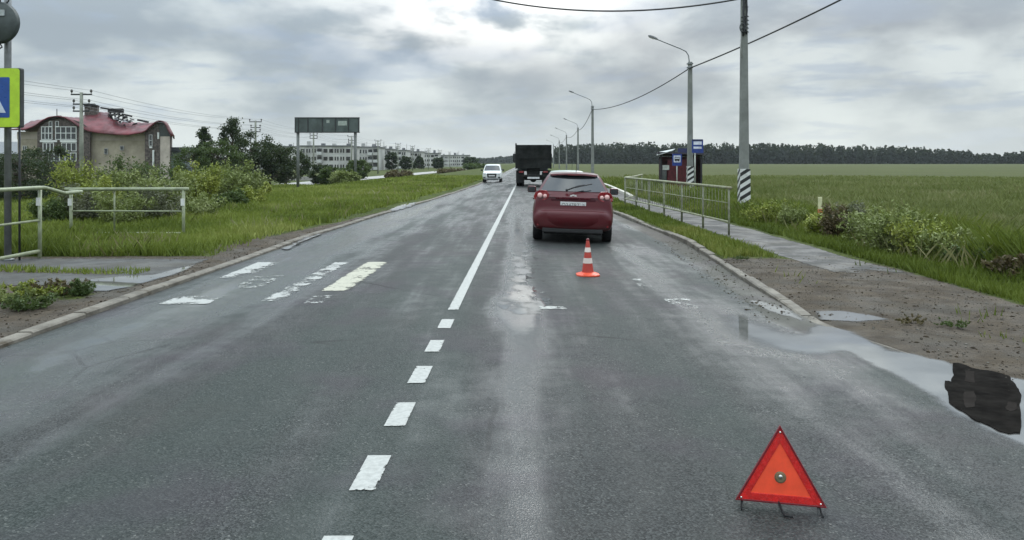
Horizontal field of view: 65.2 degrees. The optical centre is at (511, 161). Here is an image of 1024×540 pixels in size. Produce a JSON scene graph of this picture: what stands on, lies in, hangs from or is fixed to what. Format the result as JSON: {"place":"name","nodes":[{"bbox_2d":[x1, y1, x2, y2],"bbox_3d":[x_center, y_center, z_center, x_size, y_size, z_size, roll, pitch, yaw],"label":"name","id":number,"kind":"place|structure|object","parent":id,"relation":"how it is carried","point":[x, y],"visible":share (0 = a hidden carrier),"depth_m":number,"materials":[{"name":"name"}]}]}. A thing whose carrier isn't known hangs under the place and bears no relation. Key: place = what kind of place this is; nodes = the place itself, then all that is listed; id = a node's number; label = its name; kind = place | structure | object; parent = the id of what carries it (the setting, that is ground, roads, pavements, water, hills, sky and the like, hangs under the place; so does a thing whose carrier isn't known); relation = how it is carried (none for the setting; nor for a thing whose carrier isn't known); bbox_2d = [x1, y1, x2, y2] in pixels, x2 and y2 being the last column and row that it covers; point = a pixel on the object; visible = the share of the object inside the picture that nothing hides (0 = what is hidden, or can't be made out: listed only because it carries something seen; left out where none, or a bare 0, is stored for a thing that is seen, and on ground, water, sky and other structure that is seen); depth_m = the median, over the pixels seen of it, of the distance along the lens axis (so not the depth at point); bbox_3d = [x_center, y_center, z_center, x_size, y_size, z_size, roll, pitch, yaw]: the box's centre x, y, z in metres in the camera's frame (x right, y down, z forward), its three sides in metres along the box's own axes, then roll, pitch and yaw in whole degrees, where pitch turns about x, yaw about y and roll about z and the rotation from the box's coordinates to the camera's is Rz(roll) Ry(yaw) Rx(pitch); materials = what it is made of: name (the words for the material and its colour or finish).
{"place":"outdoors","nodes":[
{"label":"outdoors","id":0,"kind":"place"},
{"bbox_2d":[0,174,482,287],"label":"grass","id":1,"kind":"structure","parent":0,"point":[206,233],"depth_m":20.16,"materials":[{"name":"green plant"}]},
{"bbox_2d":[0,163,514,337],"bbox_3d":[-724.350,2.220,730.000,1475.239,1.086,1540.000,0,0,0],"label":"ground","id":2,"kind":"structure","parent":0,"point":[13,325],"depth_m":14.04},
{"bbox_2d":[1,156,36,197],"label":"tree","id":3,"kind":"object","parent":2,"relation":"on","point":[24,181],"visible":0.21,"depth_m":56.04,"materials":[{"name":"green plant"}]},
{"bbox_2d":[0,281,45,302],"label":"weed clump","id":4,"kind":"object","parent":2,"relation":"on","point":[3,294],"visible":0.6,"depth_m":9.87,"materials":[{"name":"green plant"}]},
{"bbox_2d":[0,150,58,200],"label":"bush","id":5,"kind":"object","parent":2,"relation":"on","point":[34,164],"visible":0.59,"depth_m":54.71,"materials":[{"name":"green plant"}]},
{"bbox_2d":[0,292,59,311],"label":"weed clump","id":6,"kind":"object","parent":2,"relation":"on","point":[16,303],"visible":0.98,"depth_m":9.28,"materials":[{"name":"green plant"}]},
{"bbox_2d":[2,279,65,297],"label":"weed clump","id":7,"kind":"object","parent":2,"relation":"on","point":[41,290],"visible":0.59,"depth_m":10.03,"materials":[{"name":"green plant"}]},
{"bbox_2d":[0,186,82,260],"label":"pedestrian railing","id":8,"kind":"object","parent":2,"relation":"on","point":[38,203],"visible":0.93,"depth_m":14.09,"materials":[{"name":"grey metal"}]},
{"bbox_2d":[12,143,75,195],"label":"tree","id":9,"kind":"object","parent":2,"relation":"on","point":[38,151],"visible":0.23,"depth_m":59.75,"materials":[{"name":"green plant"}]},
{"bbox_2d":[25,197,68,221],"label":"shrub","id":10,"kind":"object","parent":2,"relation":"on","point":[50,211],"visible":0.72,"depth_m":20.80,"materials":[{"name":"green plant"}]},
{"bbox_2d":[30,278,89,295],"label":"weed clump","id":11,"kind":"object","parent":2,"relation":"on","point":[46,284],"visible":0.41,"depth_m":10.26,"materials":[{"name":"green plant"}]},
{"bbox_2d":[42,153,103,210],"bbox_3d":[-14.804,0.792,26.983,2.161,2.366,1.779,0,0,0],"label":"shrub","id":12,"kind":"object","parent":2,"relation":"on","point":[68,174],"visible":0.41,"depth_m":26.82,"materials":[{"name":"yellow plant"}]},
{"bbox_2d":[63,278,95,295],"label":"weed clump","id":13,"kind":"object","parent":2,"relation":"on","point":[80,288],"visible":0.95,"depth_m":10.18,"materials":[{"name":"green plant"}]},
{"bbox_2d":[70,89,91,174],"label":"power pole","id":14,"kind":"object","parent":2,"relation":"on","point":[81,138],"visible":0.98,"depth_m":57.53,"materials":[{"name":"concrete"}]},
{"bbox_2d":[57,181,113,221],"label":"shrub","id":15,"kind":"object","parent":2,"relation":"on","point":[86,204],"visible":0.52,"depth_m":21.17,"materials":[{"name":"green plant"}]},
{"bbox_2d":[12,104,174,178],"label":"damaged house","id":16,"kind":"structure","parent":2,"relation":"on","point":[107,135],"depth_m":130.03,"materials":[{"name":"brick"}]},
{"bbox_2d":[73,174,124,207],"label":"shrub","id":17,"kind":"object","parent":2,"relation":"on","point":[105,183],"visible":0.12,"depth_m":25.37,"materials":[{"name":"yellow plant"}]},
{"bbox_2d":[0,258,207,284],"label":"footway","id":18,"kind":"structure","parent":2,"relation":"on","point":[156,266],"depth_m":12.97,"materials":[{"name":"concrete"}]},
{"bbox_2d":[1,0,20,260],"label":"sign pole","id":19,"kind":"object","parent":18,"relation":"on","point":[8,166],"visible":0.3,"depth_m":13.72,"materials":[{"name":"grey metal"}]},
{"bbox_2d":[0,0,19,48],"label":"warning lamp","id":20,"kind":"object","parent":19,"relation":"attached to","point":[9,22],"visible":1,"depth_m":13.47,"materials":[{"name":"metal"}]},
{"bbox_2d":[0,68,23,127],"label":"crossing sign","id":21,"kind":"object","parent":19,"relation":"attached to","point":[11,97],"visible":1,"depth_m":13.49,"materials":[{"name":"metal"}]},
{"bbox_2d":[82,265,192,290],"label":"puddle","id":22,"kind":"object","parent":18,"relation":"on","point":[106,284],"visible":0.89,"depth_m":11.40,"materials":[{"name":"liquid"}]},
{"bbox_2d":[91,166,132,202],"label":"shrub","id":23,"kind":"object","parent":2,"relation":"on","point":[115,178],"visible":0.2,"depth_m":27.97,"materials":[{"name":"green plant"}]},
{"bbox_2d":[96,152,148,202],"bbox_3d":[-16.577,0.941,33.908,1.955,2.704,2.268,0,0,31],"label":"shrub","id":24,"kind":"object","parent":2,"relation":"on","point":[118,161],"visible":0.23,"depth_m":34.07,"materials":[{"name":"green plant"}]},
{"bbox_2d":[89,183,158,225],"bbox_3d":[-10.262,1.190,20.816,1.986,1.283,1.315,0,0,30],"label":"shrub","id":25,"kind":"object","parent":2,"relation":"on","point":[106,203],"visible":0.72,"depth_m":20.66,"materials":[{"name":"green plant"}]},
{"bbox_2d":[64,187,188,233],"bbox_3d":[-8.668,1.293,17.990,2.779,1.444,0.100,0,0,0],"label":"pedestrian railing","id":26,"kind":"object","parent":2,"relation":"on","point":[114,189],"visible":0.69,"depth_m":17.98,"materials":[{"name":"grey metal"}]},
{"bbox_2d":[122,165,164,202],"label":"shrub","id":27,"kind":"object","parent":2,"relation":"on","point":[135,179],"visible":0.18,"depth_m":28.78,"materials":[{"name":"green plant"}]},
{"bbox_2d":[129,158,173,184],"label":"shrub","id":28,"kind":"object","parent":2,"relation":"on","point":[162,170],"visible":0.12,"depth_m":35.71,"materials":[{"name":"green plant"}]},
{"bbox_2d":[120,181,185,218],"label":"shrub","id":29,"kind":"object","parent":2,"relation":"on","point":[160,203],"visible":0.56,"depth_m":21.82,"materials":[{"name":"green plant"}]},
{"bbox_2d":[139,164,202,205],"bbox_3d":[-11.917,0.964,28.081,1.896,1.797,1.946,0,0,0],"label":"shrub","id":30,"kind":"object","parent":2,"relation":"on","point":[182,183],"visible":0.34,"depth_m":27.96,"materials":[{"name":"green plant"}]},
{"bbox_2d":[167,144,211,186],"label":"tree","id":31,"kind":"object","parent":2,"relation":"on","point":[183,156],"visible":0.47,"depth_m":77.57,"materials":[{"name":"green plant"}]},
{"bbox_2d":[171,147,208,178],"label":"building","id":32,"kind":"structure","parent":2,"relation":"on","point":[175,150],"depth_m":132.00,"materials":[{"name":"stone"}]},
{"bbox_2d":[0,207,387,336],"bbox_3d":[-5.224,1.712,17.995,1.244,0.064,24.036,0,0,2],"label":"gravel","id":33,"kind":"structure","parent":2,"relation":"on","point":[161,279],"depth_m":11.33,"materials":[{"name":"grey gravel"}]},
{"bbox_2d":[171,156,225,201],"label":"shrub","id":34,"kind":"object","parent":2,"relation":"on","point":[210,183],"visible":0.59,"depth_m":30.77,"materials":[{"name":"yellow plant"}]},
{"bbox_2d":[189,126,214,172],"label":"tree","id":35,"kind":"object","parent":2,"relation":"on","point":[204,135],"visible":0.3,"depth_m":83.58,"materials":[{"name":"green plant"}]},
{"bbox_2d":[180,189,227,216],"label":"shrub","id":36,"kind":"object","parent":2,"relation":"on","point":[202,205],"visible":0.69,"depth_m":23.35,"materials":[{"name":"green plant"}]},
{"bbox_2d":[186,166,245,195],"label":"shrub","id":37,"kind":"object","parent":2,"relation":"on","point":[226,186],"visible":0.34,"depth_m":32.84,"materials":[{"name":"green plant"}]},
{"bbox_2d":[187,137,247,185],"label":"tree","id":38,"kind":"object","parent":2,"relation":"on","point":[232,155],"visible":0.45,"depth_m":79.63,"materials":[{"name":"green plant"}]},
{"bbox_2d":[211,186,248,204],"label":"shrub","id":39,"kind":"object","parent":2,"relation":"on","point":[239,196],"visible":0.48,"depth_m":27.43,"materials":[{"name":"green plant"}]},
{"bbox_2d":[212,116,255,172],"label":"poplar tree","id":40,"kind":"object","parent":2,"relation":"on","point":[232,130],"visible":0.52,"depth_m":83.45,"materials":[{"name":"green plant"}]},
{"bbox_2d":[207,157,271,191],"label":"shrub","id":41,"kind":"object","parent":2,"relation":"on","point":[255,181],"visible":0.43,"depth_m":35.80,"materials":[{"name":"green plant"}]},
{"bbox_2d":[237,181,271,202],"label":"shrub","id":42,"kind":"object","parent":2,"relation":"on","point":[258,195],"visible":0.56,"depth_m":30.74,"materials":[{"name":"green plant"}]},
{"bbox_2d":[228,130,281,179],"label":"tree","id":43,"kind":"object","parent":2,"relation":"on","point":[267,148],"visible":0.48,"depth_m":89.45,"materials":[{"name":"green plant"}]},
{"bbox_2d":[247,140,295,184],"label":"tree","id":44,"kind":"object","parent":2,"relation":"on","point":[288,168],"visible":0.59,"depth_m":91.50,"materials":[{"name":"green plant"}]},
{"bbox_2d":[262,145,316,183],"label":"tree","id":45,"kind":"object","parent":2,"relation":"on","point":[304,169],"visible":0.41,"depth_m":94.54,"materials":[{"name":"green plant"}]},
{"bbox_2d":[307,163,331,183],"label":"bush","id":46,"kind":"object","parent":2,"relation":"on","point":[316,168],"visible":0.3,"depth_m":99.53,"materials":[{"name":"green plant"}]},
{"bbox_2d":[295,117,359,187],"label":"billboard","id":47,"kind":"object","parent":2,"relation":"on","point":[327,124],"visible":0.94,"depth_m":80.00,"materials":[{"name":"metal"}]},
{"bbox_2d":[299,141,359,170],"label":"apartment block","id":48,"kind":"structure","parent":2,"relation":"on","point":[335,155],"depth_m":240.00,"materials":[{"name":"white"}]},
{"bbox_2d":[317,166,346,184],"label":"bush","id":49,"kind":"object","parent":2,"relation":"on","point":[326,172],"visible":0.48,"depth_m":91.12,"materials":[{"name":"green plant"}]},
{"bbox_2d":[326,169,362,183],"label":"bush","id":50,"kind":"object","parent":2,"relation":"on","point":[338,176],"visible":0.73,"depth_m":75.29,"materials":[{"name":"green plant"}]},
{"bbox_2d":[345,159,372,178],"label":"bush","id":51,"kind":"object","parent":2,"relation":"on","point":[367,168],"visible":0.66,"depth_m":128.84,"materials":[{"name":"green plant"}]},
{"bbox_2d":[359,143,385,169],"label":"apartment block","id":52,"kind":"structure","parent":2,"relation":"on","point":[368,154],"depth_m":262.00,"materials":[{"name":"white"}]},
{"bbox_2d":[384,152,398,169],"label":"tree","id":53,"kind":"object","parent":2,"relation":"on","point":[392,156],"visible":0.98,"depth_m":269.24,"materials":[{"name":"green plant"}]},
{"bbox_2d":[384,169,413,177],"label":"bush","id":54,"kind":"object","parent":2,"relation":"on","point":[394,173],"visible":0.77,"depth_m":116.82,"materials":[{"name":"green plant"}]},
{"bbox_2d":[399,156,411,169],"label":"tree","id":55,"kind":"object","parent":2,"relation":"on","point":[406,160],"visible":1,"depth_m":268.90,"materials":[{"name":"green plant"}]},
{"bbox_2d":[441,153,470,166],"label":"apartment block","id":56,"kind":"structure","parent":2,"relation":"on","point":[456,161],"depth_m":470.00,"materials":[{"name":"white"}]},
{"bbox_2d":[476,156,552,163],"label":"distant wood","id":57,"kind":"object","parent":2,"relation":"on","point":[502,160],"visible":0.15,"depth_m":1360.99,"materials":[{"name":"green plant"}]},
{"bbox_2d":[274,168,461,184],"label":"side road","id":58,"kind":"structure","parent":0,"point":[371,177],"depth_m":139.71,"materials":[{"name":"grey asphalt"}]},
{"bbox_2d":[0,168,1023,539],"bbox_3d":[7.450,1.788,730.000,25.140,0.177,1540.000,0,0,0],"label":"road","id":59,"kind":"structure","parent":0,"point":[616,400],"depth_m":5.49,"materials":[{"name":"grey asphalt"}]},
{"bbox_2d":[0,172,504,348],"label":"kerb","id":60,"kind":"structure","parent":59,"relation":"on","point":[33,331],"depth_m":10.43,"materials":[{"name":"concrete"}]},
{"bbox_2d":[322,262,386,290],"bbox_3d":[-2.329,1.716,12.200,0.400,0.005,3.109,0,0,1],"label":"road marking","id":61,"kind":"object","parent":59,"relation":"on","point":[343,284],"visible":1,"depth_m":11.88,"materials":[{"name":"paint"}]},
{"bbox_2d":[322,319,453,539],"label":"road marking dashes","id":62,"kind":"object","parent":59,"relation":"on","point":[372,469],"visible":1,"depth_m":5.17,"materials":[{"name":"paint"}]},
{"bbox_2d":[159,262,693,308],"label":"worn road markings","id":63,"kind":"object","parent":59,"relation":"on","point":[183,300],"visible":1,"depth_m":11.21,"materials":[{"name":"paint"}]},
{"bbox_2d":[448,184,515,309],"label":"road marking centre line","id":64,"kind":"object","parent":59,"relation":"on","point":[459,296],"visible":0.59,"depth_m":12.74,"materials":[{"name":"paint"}]},
{"bbox_2d":[481,164,503,181],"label":"oncoming car","id":65,"kind":"object","parent":59,"relation":"on","point":[492,172],"visible":1,"depth_m":68.03,"materials":[{"name":"white paint"}]},
{"bbox_2d":[498,243,551,313],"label":"puddle","id":66,"kind":"object","parent":59,"relation":"on","point":[534,307],"visible":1,"depth_m":10.16,"materials":[{"name":"liquid"}]},
{"bbox_2d":[513,143,551,185],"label":"tipper truck","id":67,"kind":"object","parent":59,"relation":"on","point":[533,161],"visible":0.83,"depth_m":56.01,"materials":[{"name":"black metal"}]},
{"bbox_2d":[528,163,617,241],"bbox_3d":[1.449,0.886,19.117,2.194,1.722,4.327,2,0,4],"label":"hatchback car","id":68,"kind":"object","parent":59,"relation":"on","point":[580,203],"visible":1,"depth_m":17.11,"materials":[{"name":"red paint"}]},
{"bbox_2d":[576,238,599,276],"bbox_3d":[1.162,1.457,12.271,0.350,0.565,0.350,0,0,0],"label":"traffic cone","id":69,"kind":"object","parent":59,"relation":"on","point":[587,270],"visible":1,"depth_m":12.21,"materials":[{"name":"orange plastic"}]},
{"bbox_2d":[613,210,910,353],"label":"kerb","id":70,"kind":"structure","parent":59,"relation":"on","point":[765,289],"depth_m":12.52,"materials":[{"name":"concrete"}]},
{"bbox_2d":[751,300,801,319],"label":"puddle","id":71,"kind":"object","parent":59,"relation":"on","point":[774,308],"visible":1,"depth_m":9.42,"materials":[{"name":"liquid"}]},
{"bbox_2d":[735,425,826,517],"bbox_3d":[1.323,1.505,3.948,0.428,0.406,0.224,0,-4,13],"label":"warning triangle","id":72,"kind":"object","parent":59,"relation":"on","point":[779,475],"visible":1,"depth_m":3.94,"materials":[{"name":"red plastic"}]},
{"bbox_2d":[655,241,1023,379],"bbox_3d":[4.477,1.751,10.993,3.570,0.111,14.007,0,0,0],"label":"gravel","id":73,"kind":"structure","parent":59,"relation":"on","point":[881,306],"depth_m":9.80,"materials":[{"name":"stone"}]},
{"bbox_2d":[726,315,1023,443],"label":"puddle","id":74,"kind":"object","parent":59,"relation":"on","point":[929,376],"visible":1,"depth_m":7.18,"materials":[{"name":"liquid"}]},
{"bbox_2d":[944,363,1020,433],"bbox_3d":[3.469,1.706,5.900,0.497,0.008,1.865,0,0,30],"label":"plastic sheet","id":75,"kind":"object","parent":74,"relation":"on","point":[992,399],"visible":1,"depth_m":5.81,"materials":[{"name":"black plastic"}]},
{"bbox_2d":[0,0,1023,171],"label":"sky","id":76,"kind":"structure","parent":0,"point":[475,78],"materials":[{"name":"grey"}]},
{"bbox_2d":[548,163,1023,379],"bbox_3d":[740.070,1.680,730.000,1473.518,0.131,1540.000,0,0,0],"label":"ground","id":77,"kind":"structure","parent":0,"point":[890,336],"depth_m":10.38,"materials":[{"name":"brown soil"}]},
{"bbox_2d":[569,90,593,172],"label":"street lamp","id":78,"kind":"object","parent":77,"relation":"on","point":[592,140],"visible":0.95,"depth_m":73.90,"materials":[{"name":"metal"}]},
{"bbox_2d":[648,35,693,186],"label":"street lamp","id":79,"kind":"object","parent":77,"relation":"on","point":[689,172],"visible":0.9,"depth_m":41.90,"materials":[{"name":"metal"}]},
{"bbox_2d":[624,174,731,234],"bbox_3d":[5.116,1.290,30.083,1.668,1.446,23.020,0,0,4],"label":"pedestrian railing","id":80,"kind":"object","parent":77,"relation":"on","point":[626,178],"visible":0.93,"depth_m":23.25,"materials":[{"name":"grey metal"}]},
{"bbox_2d":[656,148,703,185],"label":"bus shelter","id":81,"kind":"object","parent":77,"relation":"on","point":[667,170],"visible":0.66,"depth_m":45.29,"materials":[{"name":"red metal"}]},
{"bbox_2d":[692,139,702,182],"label":"bus stop sign","id":82,"kind":"object","parent":77,"relation":"on","point":[697,145],"visible":0.94,"depth_m":41.18,"materials":[{"name":"blue metal"}]},
{"bbox_2d":[737,0,750,202],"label":"utility pole","id":83,"kind":"object","parent":77,"relation":"on","point":[744,184],"visible":0.94,"depth_m":26.89,"materials":[{"name":"concrete"}]},
{"bbox_2d":[494,0,734,11],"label":"overhead wire","id":84,"kind":"object","parent":83,"relation":"attached to","point":[616,10],"visible":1,"depth_m":28.49,"materials":[{"name":"black metal"}]},
{"bbox_2d":[607,188,903,272],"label":"footway","id":85,"kind":"structure","parent":77,"relation":"on","point":[780,246],"depth_m":16.51,"materials":[{"name":"concrete"}]},
{"bbox_2d":[739,199,781,221],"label":"weed clump","id":86,"kind":"object","parent":77,"relation":"on","point":[767,208],"visible":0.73,"depth_m":21.83,"materials":[{"name":"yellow plant"}]},
{"bbox_2d":[554,141,1023,163],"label":"pine wood","id":87,"kind":"object","parent":77,"relation":"on","point":[625,153],"visible":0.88,"depth_m":663.81,"materials":[{"name":"green plant"}]},
{"bbox_2d":[776,202,811,224],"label":"weed clump","id":88,"kind":"object","parent":77,"relation":"on","point":[786,211],"visible":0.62,"depth_m":20.62,"materials":[{"name":"green plant"}]},
{"bbox_2d":[600,174,1023,341],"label":"grass","id":89,"kind":"structure","parent":77,"relation":"on","point":[983,280],"depth_m":15.16,"materials":[{"name":"green plant"}]},
{"bbox_2d":[802,213,827,233],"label":"weed clump","id":90,"kind":"object","parent":77,"relation":"on","point":[811,224],"visible":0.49,"depth_m":18.47,"materials":[{"name":"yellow plant"}]},
{"bbox_2d":[632,179,1023,271],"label":"dry stalks","id":91,"kind":"object","parent":77,"relation":"on","point":[949,253],"visible":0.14,"depth_m":18.36,"materials":[{"name":"green plant"}]},
{"bbox_2d":[816,202,851,236],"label":"weed clump","id":92,"kind":"object","parent":77,"relation":"on","point":[828,224],"visible":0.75,"depth_m":17.46,"materials":[{"name":"green plant"}]},
{"bbox_2d":[829,200,869,233],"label":"weed clump","id":93,"kind":"object","parent":77,"relation":"on","point":[852,206],"visible":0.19,"depth_m":17.42,"materials":[{"name":"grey plant"}]},
{"bbox_2d":[816,311,885,320],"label":"puddle","id":94,"kind":"object","parent":77,"relation":"on","point":[838,315],"visible":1,"depth_m":8.93,"materials":[{"name":"liquid"}]},
{"bbox_2d":[836,201,892,243],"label":"weed clump","id":95,"kind":"object","parent":77,"relation":"on","point":[872,209],"visible":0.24,"depth_m":16.50,"materials":[{"name":"green plant"}]},
{"bbox_2d":[847,199,921,251],"bbox_3d":[7.063,1.241,14.961,1.330,1.156,1.271,0,0,0],"label":"weed clump","id":96,"kind":"object","parent":77,"relation":"on","point":[873,232],"visible":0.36,"depth_m":14.82,"materials":[{"name":"green plant"}]},
{"bbox_2d":[877,206,938,253],"bbox_3d":[7.208,1.309,14.596,1.225,1.018,1.262,0,0,0],"label":"weed clump","id":97,"kind":"object","parent":77,"relation":"on","point":[889,217],"visible":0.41,"depth_m":14.51,"materials":[{"name":"green plant"}]},
{"bbox_2d":[894,313,926,324],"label":"weed clump","id":98,"kind":"object","parent":77,"relation":"on","point":[907,319],"visible":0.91,"depth_m":8.54,"materials":[{"name":"plant"}]},
{"bbox_2d":[883,214,961,254],"bbox_3d":[7.188,1.368,14.045,1.314,0.898,1.175,0,0,36],"label":"weed clump","id":99,"kind":"object","parent":77,"relation":"on","point":[911,240],"visible":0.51,"depth_m":13.95,"materials":[{"name":"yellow plant"}]},
{"bbox_2d":[910,224,990,259],"bbox_3d":[7.422,1.431,13.417,1.136,0.777,1.144,0,0,0],"label":"weed clump","id":100,"kind":"object","parent":77,"relation":"on","point":[936,237],"visible":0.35,"depth_m":13.44,"materials":[{"name":"green plant"}]},
{"bbox_2d":[940,241,996,262],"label":"weed clump","id":101,"kind":"object","parent":77,"relation":"on","point":[957,250],"visible":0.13,"depth_m":12.71,"materials":[{"name":"green plant"}]},
{"bbox_2d":[980,252,1023,278],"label":"weed clump","id":102,"kind":"object","parent":77,"relation":"on","point":[1008,261],"visible":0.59,"depth_m":11.68,"materials":[{"name":"green plant"}]},
{"bbox_2d":[623,174,1023,233],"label":"field grass","id":103,"kind":"structure","parent":0,"point":[996,203],"depth_m":37.42,"materials":[{"name":"green plant"}]},
{"bbox_3d":[13.500,-2.560,20.000,0.320,9.500,0.272,0,0,0],"label":"utility pole","id":104,"kind":"object","parent":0,"visible":0},
{"bbox_2d":[689,0,840,68],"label":"overhead wire","id":105,"kind":"object","parent":104,"relation":"attached to","point":[771,32],"visible":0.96,"depth_m":33.21,"materials":[{"name":"black metal"}]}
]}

